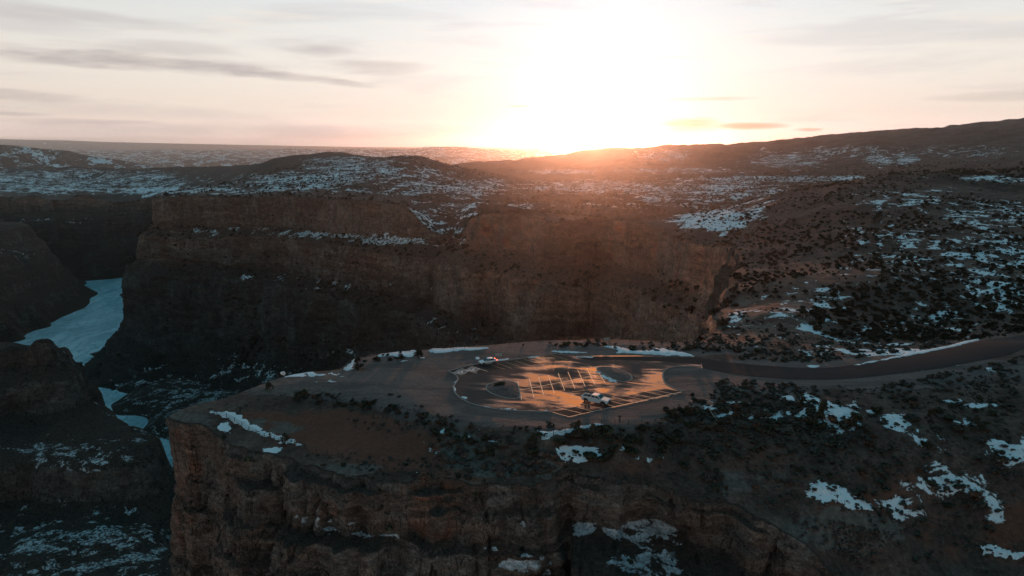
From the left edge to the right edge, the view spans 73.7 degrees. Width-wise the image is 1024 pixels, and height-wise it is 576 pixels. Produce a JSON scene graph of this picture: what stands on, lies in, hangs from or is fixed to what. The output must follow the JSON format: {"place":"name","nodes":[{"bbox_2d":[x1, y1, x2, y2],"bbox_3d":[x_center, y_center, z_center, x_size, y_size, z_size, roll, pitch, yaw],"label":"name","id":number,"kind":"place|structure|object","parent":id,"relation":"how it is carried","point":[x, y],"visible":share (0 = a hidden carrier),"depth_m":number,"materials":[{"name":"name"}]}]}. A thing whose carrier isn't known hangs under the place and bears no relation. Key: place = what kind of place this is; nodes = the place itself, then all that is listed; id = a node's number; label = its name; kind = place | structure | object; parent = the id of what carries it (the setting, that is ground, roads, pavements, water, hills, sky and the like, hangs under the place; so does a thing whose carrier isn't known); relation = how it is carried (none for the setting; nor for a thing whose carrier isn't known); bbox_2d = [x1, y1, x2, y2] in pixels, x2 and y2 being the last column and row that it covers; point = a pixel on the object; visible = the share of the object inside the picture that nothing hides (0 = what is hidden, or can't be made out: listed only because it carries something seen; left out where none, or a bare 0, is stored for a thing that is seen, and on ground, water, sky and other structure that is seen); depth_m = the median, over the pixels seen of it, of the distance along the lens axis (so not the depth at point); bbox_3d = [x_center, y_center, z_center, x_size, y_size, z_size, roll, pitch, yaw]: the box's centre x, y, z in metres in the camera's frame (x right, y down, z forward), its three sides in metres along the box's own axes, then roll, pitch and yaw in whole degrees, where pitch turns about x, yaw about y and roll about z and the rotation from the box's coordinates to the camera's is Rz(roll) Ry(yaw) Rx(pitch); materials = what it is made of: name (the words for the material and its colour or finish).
{"place":"outdoors","nodes":[
{"label":"outdoors","id":0,"kind":"place"},
{"bbox_2d":[0,145,161,168],"bbox_3d":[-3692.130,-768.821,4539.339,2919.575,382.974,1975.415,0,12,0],"label":"distant hill","id":1,"kind":"structure","parent":0,"point":[12,156],"depth_m":4429.71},
{"bbox_2d":[13,278,172,466],"bbox_3d":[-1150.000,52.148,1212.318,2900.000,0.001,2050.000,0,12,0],"label":"river","id":2,"kind":"structure","parent":0,"point":[83,334],"depth_m":1127.42,"materials":[{"name":"liquid"}]},
{"bbox_2d":[0,222,238,575],"bbox_3d":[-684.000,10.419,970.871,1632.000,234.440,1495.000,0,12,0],"label":"canyon floor","id":3,"kind":"structure","parent":0,"point":[87,483],"depth_m":510.33,"materials":[{"name":"stone"}]},
{"bbox_2d":[0,343,104,404],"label":"butte","id":4,"kind":"object","parent":3,"relation":"on","point":[11,355],"visible":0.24,"depth_m":579.08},
{"bbox_2d":[151,155,491,166],"bbox_3d":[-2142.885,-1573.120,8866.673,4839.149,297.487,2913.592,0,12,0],"label":"distant foothills","id":5,"kind":"structure","parent":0,"point":[217,161],"depth_m":8656.22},
{"bbox_2d":[64,147,580,164],"bbox_3d":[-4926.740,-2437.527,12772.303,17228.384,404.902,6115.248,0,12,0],"label":"distant ridge","id":6,"kind":"structure","parent":0,"point":[148,157],"depth_m":12243.94,"materials":[{"name":"stone"}]},
{"bbox_2d":[0,139,645,150],"bbox_3d":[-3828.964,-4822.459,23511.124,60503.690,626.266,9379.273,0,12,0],"label":"mountains","id":7,"kind":"structure","parent":0,"point":[66,145],"depth_m":22836.13,"materials":[{"name":"stone"}]},
{"bbox_2d":[0,189,743,392],"bbox_3d":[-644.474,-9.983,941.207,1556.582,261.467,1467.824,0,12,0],"label":"canyon wall","id":8,"kind":"structure","parent":0,"point":[208,330],"depth_m":791.13,"materials":[{"name":"stone"}]},
{"bbox_2d":[0,185,747,389],"bbox_3d":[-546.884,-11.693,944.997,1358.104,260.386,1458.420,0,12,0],"label":"ledge brush","id":9,"kind":"object","parent":8,"relation":"on","point":[714,310],"visible":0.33,"depth_m":751.50,"materials":[{"name":"green plant"}]},
{"bbox_2d":[166,246,842,575],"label":"cliff","id":10,"kind":"structure","parent":0,"point":[273,514],"depth_m":118.74,"materials":[{"name":"stone"}]},
{"bbox_2d":[183,245,744,575],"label":"ledge brush","id":11,"kind":"object","parent":10,"relation":"on","point":[387,529],"visible":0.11,"depth_m":120.88,"materials":[{"name":"green plant"}]},
{"bbox_2d":[0,118,1023,575],"bbox_3d":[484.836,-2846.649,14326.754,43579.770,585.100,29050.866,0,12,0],"label":"ground","id":12,"kind":"structure","parent":0,"point":[426,380],"depth_m":180.32,"materials":[{"name":"soil"}]},
{"bbox_2d":[204,409,304,447],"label":"rail fence","id":13,"kind":"object","parent":12,"relation":"on","point":[251,427],"visible":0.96,"depth_m":135.28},
{"bbox_2d":[265,382,273,389],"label":"juniper tree","id":14,"kind":"object","parent":12,"relation":"on","point":[269,385],"visible":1,"depth_m":151.45,"materials":[{"name":"green plant"}]},
{"bbox_2d":[278,433,291,444],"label":"juniper tree","id":15,"kind":"object","parent":12,"relation":"on","point":[286,437],"visible":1,"depth_m":129.71,"materials":[{"name":"green plant"}]},
{"bbox_2d":[292,392,301,401],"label":"juniper tree","id":16,"kind":"object","parent":12,"relation":"on","point":[297,396],"visible":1,"depth_m":145.69,"materials":[{"name":"green plant"}]},
{"bbox_2d":[301,388,309,398],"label":"juniper tree","id":17,"kind":"object","parent":12,"relation":"on","point":[304,391],"visible":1,"depth_m":147.01,"materials":[{"name":"green plant"}]},
{"bbox_2d":[350,356,363,369],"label":"juniper tree","id":18,"kind":"object","parent":12,"relation":"on","point":[357,365],"visible":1,"depth_m":162.95,"materials":[{"name":"green plant"}]},
{"bbox_2d":[196,394,546,481],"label":"brush cover","id":19,"kind":"object","parent":12,"relation":"on","point":[481,458],"visible":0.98,"depth_m":124.13,"materials":[{"name":"green plant"}]},
{"bbox_2d":[291,389,452,424],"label":"shrubs","id":20,"kind":"object","parent":12,"relation":"on","point":[322,392],"visible":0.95,"depth_m":139.37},
{"bbox_2d":[342,343,495,370],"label":"rail fence","id":21,"kind":"object","parent":12,"relation":"on","point":[464,346],"visible":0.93,"depth_m":177.37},
{"bbox_2d":[415,348,422,357],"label":"juniper tree","id":22,"kind":"object","parent":12,"relation":"on","point":[419,353],"visible":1,"depth_m":171.54,"materials":[{"name":"green plant"}]},
{"bbox_2d":[417,412,427,418],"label":"shrub","id":23,"kind":"object","parent":12,"relation":"on","point":[422,415],"visible":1,"depth_m":134.47,"materials":[{"name":"green plant"}]},
{"bbox_2d":[438,416,447,423],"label":"shrub","id":24,"kind":"object","parent":12,"relation":"on","point":[442,419],"visible":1,"depth_m":132.07,"materials":[{"name":"green plant"}]},
{"bbox_2d":[481,435,490,440],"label":"shrub","id":25,"kind":"object","parent":12,"relation":"on","point":[484,437],"visible":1,"depth_m":126.22,"materials":[{"name":"green plant"}]},
{"bbox_2d":[493,352,502,357],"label":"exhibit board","id":26,"kind":"object","parent":12,"relation":"on","point":[498,354],"visible":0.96,"depth_m":171.66,"materials":[{"name":"grey wood"}]},
{"bbox_2d":[527,432,538,445],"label":"juniper tree","id":27,"kind":"object","parent":12,"relation":"on","point":[533,436],"visible":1,"depth_m":124.24,"materials":[{"name":"green plant"}]},
{"bbox_2d":[527,447,540,453],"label":"shrub","id":28,"kind":"object","parent":12,"relation":"on","point":[531,450],"visible":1,"depth_m":122.97,"materials":[{"name":"green plant"}]},
{"bbox_2d":[305,424,793,511],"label":"shrubs","id":29,"kind":"object","parent":12,"relation":"on","point":[672,489],"visible":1,"depth_m":121.08,"materials":[{"name":"plant"}]},
{"bbox_2d":[553,437,564,443],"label":"shrub","id":30,"kind":"object","parent":12,"relation":"on","point":[558,440],"visible":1,"depth_m":124.71,"materials":[{"name":"green plant"}]},
{"bbox_2d":[451,354,702,416],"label":"parking lot","id":31,"kind":"structure","parent":12,"relation":"on","point":[646,375],"depth_m":153.67,"materials":[{"name":"asphalt"}]},
{"bbox_2d":[448,371,551,412],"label":"kerb","id":32,"kind":"structure","parent":31,"relation":"on","point":[490,407],"depth_m":139.59,"materials":[{"name":"concrete"}]},
{"bbox_2d":[448,353,556,370],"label":"kerb","id":33,"kind":"structure","parent":31,"relation":"on","point":[503,360],"depth_m":170.07,"materials":[{"name":"concrete"}]},
{"bbox_2d":[487,381,518,397],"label":"gravel island","id":34,"kind":"structure","parent":31,"relation":"on","point":[509,389],"depth_m":149.19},
{"bbox_2d":[486,381,520,398],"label":"kerb","id":35,"kind":"structure","parent":31,"relation":"on","point":[505,397],"depth_m":147.26,"materials":[{"name":"concrete"}]},
{"bbox_2d":[450,354,572,374],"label":"parking stalls","id":36,"kind":"object","parent":31,"relation":"on","point":[513,363],"visible":0.95,"depth_m":167.59,"materials":[{"name":"concrete"}]},
{"bbox_2d":[455,367,477,373],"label":"bay paint","id":37,"kind":"object","parent":36,"relation":"on","point":[471,368],"visible":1,"depth_m":162.42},
{"bbox_2d":[478,357,496,364],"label":"parked car","id":38,"kind":"object","parent":36,"relation":"on","point":[488,360],"visible":1,"depth_m":166.69,"materials":[{"name":"silver metal"}]},
{"bbox_2d":[518,368,604,399],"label":"parking stalls","id":39,"kind":"object","parent":31,"relation":"on","point":[535,382],"visible":1,"depth_m":154.30,"materials":[{"name":"asphalt"}]},
{"bbox_2d":[454,366,678,416],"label":"parking lines","id":40,"kind":"object","parent":31,"relation":"on","point":[568,392],"visible":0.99,"depth_m":151.13,"materials":[{"name":"paint"}]},
{"bbox_2d":[596,366,631,381],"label":"kerb","id":41,"kind":"structure","parent":31,"relation":"on","point":[612,378],"depth_m":159.47,"materials":[{"name":"concrete"}]},
{"bbox_2d":[598,367,630,380],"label":"gravel island","id":42,"kind":"structure","parent":31,"relation":"on","point":[620,375],"depth_m":159.55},
{"bbox_2d":[554,388,680,415],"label":"parking stalls","id":43,"kind":"object","parent":31,"relation":"on","point":[594,406],"visible":0.94,"depth_m":142.41,"materials":[{"name":"asphalt"}]},
{"bbox_2d":[581,393,611,405],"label":"pickup truck","id":44,"kind":"object","parent":43,"relation":"on","point":[598,398],"visible":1,"depth_m":141.20,"materials":[{"name":"white paint"}]},
{"bbox_2d":[571,420,587,436],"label":"juniper tree","id":45,"kind":"object","parent":12,"relation":"on","point":[578,425],"visible":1,"depth_m":126.56,"materials":[{"name":"green plant"}]},
{"bbox_2d":[571,428,588,437],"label":"shrub","id":46,"kind":"object","parent":12,"relation":"on","point":[586,431],"visible":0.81,"depth_m":127.00,"materials":[{"name":"green plant"}]},
{"bbox_2d":[583,451,594,458],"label":"shrub","id":47,"kind":"object","parent":12,"relation":"on","point":[589,455],"visible":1,"depth_m":123.19,"materials":[{"name":"green plant"}]},
{"bbox_2d":[157,155,1023,233],"bbox_3d":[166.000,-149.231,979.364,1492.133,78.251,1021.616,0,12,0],"label":"brush cover","id":48,"kind":"object","parent":12,"relation":"on","point":[625,205],"visible":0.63,"depth_m":953.29,"materials":[{"name":"green plant"}]},
{"bbox_2d":[586,423,600,439],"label":"juniper tree","id":49,"kind":"object","parent":12,"relation":"on","point":[593,427],"visible":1,"depth_m":126.59,"materials":[{"name":"green plant"}]},
{"bbox_2d":[509,337,693,344],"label":"rail fence","id":50,"kind":"object","parent":12,"relation":"on","point":[661,342],"visible":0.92,"depth_m":186.56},
{"bbox_2d":[600,425,614,435],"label":"shrub","id":51,"kind":"object","parent":12,"relation":"on","point":[608,429],"visible":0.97,"depth_m":128.07,"materials":[{"name":"green plant"}]},
{"bbox_2d":[602,451,613,458],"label":"shrub","id":52,"kind":"object","parent":12,"relation":"on","point":[609,454],"visible":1,"depth_m":123.45,"materials":[{"name":"green plant"}]},
{"bbox_2d":[528,417,693,445],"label":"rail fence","id":53,"kind":"object","parent":12,"relation":"on","point":[654,421],"visible":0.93,"depth_m":130.91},
{"bbox_2d":[608,444,618,450],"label":"shrub","id":54,"kind":"object","parent":12,"relation":"on","point":[613,447],"visible":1,"depth_m":125.05,"materials":[{"name":"green plant"}]},
{"bbox_2d":[210,339,1023,559],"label":"snow","id":55,"kind":"structure","parent":12,"relation":"on","point":[838,411],"depth_m":137.86,"materials":[{"name":"snow"}]},
{"bbox_2d":[622,442,631,446],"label":"shrub","id":56,"kind":"object","parent":12,"relation":"on","point":[627,444],"visible":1,"depth_m":125.24,"materials":[{"name":"green plant"}]},
{"bbox_2d":[624,446,640,453],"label":"shrub","id":57,"kind":"object","parent":12,"relation":"on","point":[631,450],"visible":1,"depth_m":124.17,"materials":[{"name":"green plant"}]},
{"bbox_2d":[637,424,647,430],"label":"shrub","id":58,"kind":"object","parent":12,"relation":"on","point":[642,427],"visible":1,"depth_m":129.83,"materials":[{"name":"green plant"}]},
{"bbox_2d":[654,427,662,432],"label":"shrub","id":59,"kind":"object","parent":12,"relation":"on","point":[659,429],"visible":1,"depth_m":130.19,"materials":[{"name":"green plant"}]},
{"bbox_2d":[657,444,667,453],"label":"shrub","id":60,"kind":"object","parent":12,"relation":"on","point":[662,448],"visible":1,"depth_m":125.91,"materials":[{"name":"green plant"}]},
{"bbox_2d":[669,409,677,418],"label":"juniper tree","id":61,"kind":"object","parent":12,"relation":"on","point":[674,415],"visible":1,"depth_m":134.10,"materials":[{"name":"green plant"}]},
{"bbox_2d":[662,366,700,391],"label":"kerb","id":62,"kind":"structure","parent":12,"relation":"on","point":[672,367],"depth_m":161.60,"materials":[{"name":"concrete"}]},
{"bbox_2d":[678,461,686,467],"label":"shrub","id":63,"kind":"object","parent":12,"relation":"on","point":[683,464],"visible":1,"depth_m":123.33,"materials":[{"name":"green plant"}]},
{"bbox_2d":[683,405,691,416],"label":"juniper tree","id":64,"kind":"object","parent":12,"relation":"on","point":[687,410],"visible":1,"depth_m":134.98,"materials":[{"name":"green plant"}]},
{"bbox_2d":[714,474,721,479],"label":"shrub","id":65,"kind":"object","parent":12,"relation":"on","point":[717,476],"visible":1,"depth_m":121.10,"materials":[{"name":"green plant"}]},
{"bbox_2d":[717,416,728,423],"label":"shrub","id":66,"kind":"object","parent":12,"relation":"on","point":[720,420],"visible":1,"depth_m":132.80,"materials":[{"name":"green plant"}]},
{"bbox_2d":[721,407,729,412],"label":"shrub","id":67,"kind":"object","parent":12,"relation":"on","point":[724,409],"visible":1,"depth_m":136.87,"materials":[{"name":"green plant"}]},
{"bbox_2d":[732,403,742,409],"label":"shrub","id":68,"kind":"object","parent":12,"relation":"on","point":[736,405],"visible":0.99,"depth_m":138.69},
{"bbox_2d":[756,410,773,417],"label":"shrub","id":69,"kind":"object","parent":12,"relation":"on","point":[766,413],"visible":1,"depth_m":135.25,"materials":[{"name":"green plant"}]},
{"bbox_2d":[763,401,773,406],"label":"shrub","id":70,"kind":"object","parent":12,"relation":"on","point":[768,404],"visible":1,"depth_m":139.50,"materials":[{"name":"green plant"}]},
{"bbox_2d":[765,418,779,424],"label":"shrub","id":71,"kind":"object","parent":12,"relation":"on","point":[771,421],"visible":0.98,"depth_m":133.66,"materials":[{"name":"green plant"}]},
{"bbox_2d":[546,307,1023,572],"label":"brush cover","id":72,"kind":"object","parent":12,"relation":"on","point":[839,445],"visible":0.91,"depth_m":140.84,"materials":[{"name":"green plant"}]},
{"bbox_2d":[794,416,803,420],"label":"shrub","id":73,"kind":"object","parent":12,"relation":"on","point":[796,418],"visible":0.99,"depth_m":134.52,"materials":[{"name":"green plant"}]},
{"bbox_2d":[795,466,805,470],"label":"shrub","id":74,"kind":"object","parent":12,"relation":"on","point":[801,468],"visible":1,"depth_m":122.30,"materials":[{"name":"green plant"}]},
{"bbox_2d":[797,306,808,318],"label":"juniper tree","id":75,"kind":"object","parent":12,"relation":"on","point":[803,311],"visible":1,"depth_m":213.29,"materials":[{"name":"green plant"}]},
{"bbox_2d":[798,396,807,410],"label":"juniper tree","id":76,"kind":"object","parent":12,"relation":"on","point":[802,400],"visible":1,"depth_m":138.03,"materials":[{"name":"green plant"}]},
{"bbox_2d":[805,417,819,424],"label":"shrub","id":77,"kind":"object","parent":12,"relation":"on","point":[814,421],"visible":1,"depth_m":133.42,"materials":[{"name":"green plant"}]},
{"bbox_2d":[607,170,1023,341],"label":"brush cover","id":78,"kind":"object","parent":12,"relation":"on","point":[876,331],"visible":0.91,"depth_m":269.91,"materials":[{"name":"green plant"}]},
{"bbox_2d":[816,421,827,428],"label":"shrub","id":79,"kind":"object","parent":12,"relation":"on","point":[823,424],"visible":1,"depth_m":132.49,"materials":[{"name":"green plant"}]},
{"bbox_2d":[815,399,829,420],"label":"juniper tree","id":80,"kind":"object","parent":12,"relation":"on","point":[822,405],"visible":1,"depth_m":133.84,"materials":[{"name":"green plant"}]},
{"bbox_2d":[827,415,837,423],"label":"shrub","id":81,"kind":"object","parent":12,"relation":"on","point":[832,418],"visible":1,"depth_m":133.66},
{"bbox_2d":[839,422,846,429],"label":"shrub","id":82,"kind":"object","parent":12,"relation":"on","point":[841,426],"visible":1,"depth_m":131.97,"materials":[{"name":"green plant"}]},
{"bbox_2d":[790,511,896,569],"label":"rubble","id":83,"kind":"object","parent":12,"relation":"on","point":[852,553],"visible":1,"depth_m":112.79,"materials":[{"name":"stone"}]},
{"bbox_2d":[674,378,1023,563],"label":"rubble","id":84,"kind":"object","parent":12,"relation":"on","point":[904,497],"visible":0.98,"depth_m":124.97,"materials":[{"name":"stone"}]},
{"bbox_2d":[847,411,857,426],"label":"juniper tree","id":85,"kind":"object","parent":12,"relation":"on","point":[853,416],"visible":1,"depth_m":132.18,"materials":[{"name":"green plant"}]},
{"bbox_2d":[856,413,862,420],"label":"shrub","id":86,"kind":"object","parent":12,"relation":"on","point":[859,417],"visible":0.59,"depth_m":134.64,"materials":[{"name":"green plant"}]},
{"bbox_2d":[858,469,868,474],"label":"shrub","id":87,"kind":"object","parent":12,"relation":"on","point":[862,471],"visible":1,"depth_m":122.34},
{"bbox_2d":[864,440,874,446],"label":"shrub","id":88,"kind":"object","parent":12,"relation":"on","point":[869,443],"visible":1,"depth_m":127.62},
{"bbox_2d":[871,406,883,412],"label":"shrub","id":89,"kind":"object","parent":12,"relation":"on","point":[874,409],"visible":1,"depth_m":137.96,"materials":[{"name":"green plant"}]},
{"bbox_2d":[877,269,889,278],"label":"juniper tree","id":90,"kind":"object","parent":12,"relation":"on","point":[883,271],"visible":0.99,"depth_m":252.94,"materials":[{"name":"green plant"}]},
{"bbox_2d":[881,462,892,468],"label":"shrub","id":91,"kind":"object","parent":12,"relation":"on","point":[885,465],"visible":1,"depth_m":123.62,"materials":[{"name":"green plant"}]},
{"bbox_2d":[903,416,921,421],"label":"shrub","id":92,"kind":"object","parent":12,"relation":"on","point":[913,418],"visible":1,"depth_m":134.28,"materials":[{"name":"green plant"}]},
{"bbox_2d":[907,396,917,400],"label":"shrub","id":93,"kind":"object","parent":12,"relation":"on","point":[914,398],"visible":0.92,"depth_m":142.10,"materials":[{"name":"green plant"}]},
{"bbox_2d":[909,400,918,405],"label":"shrub","id":94,"kind":"object","parent":12,"relation":"on","point":[914,403],"visible":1,"depth_m":140.18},
{"bbox_2d":[920,440,934,448],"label":"shrub","id":95,"kind":"object","parent":12,"relation":"on","point":[929,445],"visible":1,"depth_m":127.89,"materials":[{"name":"green plant"}]},
{"bbox_2d":[924,408,939,423],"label":"juniper tree","id":96,"kind":"object","parent":12,"relation":"on","point":[931,411],"visible":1,"depth_m":134.27,"materials":[{"name":"green plant"}]},
{"bbox_2d":[934,406,942,412],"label":"shrub","id":97,"kind":"object","parent":12,"relation":"on","point":[938,409],"visible":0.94,"depth_m":137.49,"materials":[{"name":"green plant"}]},
{"bbox_2d":[942,502,952,507],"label":"shrub","id":98,"kind":"object","parent":12,"relation":"on","point":[948,505],"visible":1,"depth_m":119.60,"materials":[{"name":"green plant"}]},
{"bbox_2d":[942,415,953,421],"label":"shrub","id":99,"kind":"object","parent":12,"relation":"on","point":[949,418],"visible":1,"depth_m":134.23,"materials":[{"name":"green plant"}]},
{"bbox_2d":[951,424,965,432],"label":"shrub","id":100,"kind":"object","parent":12,"relation":"on","point":[958,427],"visible":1,"depth_m":131.58,"materials":[{"name":"green plant"}]},
{"bbox_2d":[952,484,965,489],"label":"shrub","id":101,"kind":"object","parent":12,"relation":"on","point":[959,486],"visible":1,"depth_m":121.63,"materials":[{"name":"green plant"}]},
{"bbox_2d":[969,490,982,499],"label":"shrub","id":102,"kind":"object","parent":12,"relation":"on","point":[977,494],"visible":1,"depth_m":120.28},
{"bbox_2d":[967,415,986,430],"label":"juniper tree","id":103,"kind":"object","parent":12,"relation":"on","point":[970,424],"visible":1,"depth_m":131.71,"materials":[{"name":"green plant"}]},
{"bbox_2d":[989,409,996,415],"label":"shrub","id":104,"kind":"object","parent":12,"relation":"on","point":[991,411],"visible":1,"depth_m":136.13,"materials":[{"name":"green plant"}]},
{"bbox_2d":[992,454,1011,462],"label":"shrub","id":105,"kind":"object","parent":12,"relation":"on","point":[998,457],"visible":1,"depth_m":124.31,"materials":[{"name":"green plant"}]},
{"bbox_2d":[0,0,1023,147],"label":"sky","id":106,"kind":"structure","parent":0,"point":[337,73],"materials":[{"name":"white"}]},
{"bbox_2d":[575,356,700,364],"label":"lane","id":107,"kind":"structure","parent":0,"point":[696,361],"depth_m":171.09,"materials":[{"name":"asphalt"}]},
{"bbox_2d":[700,335,1023,378],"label":"road","id":108,"kind":"structure","parent":0,"point":[971,352],"depth_m":162.66,"materials":[{"name":"asphalt"}]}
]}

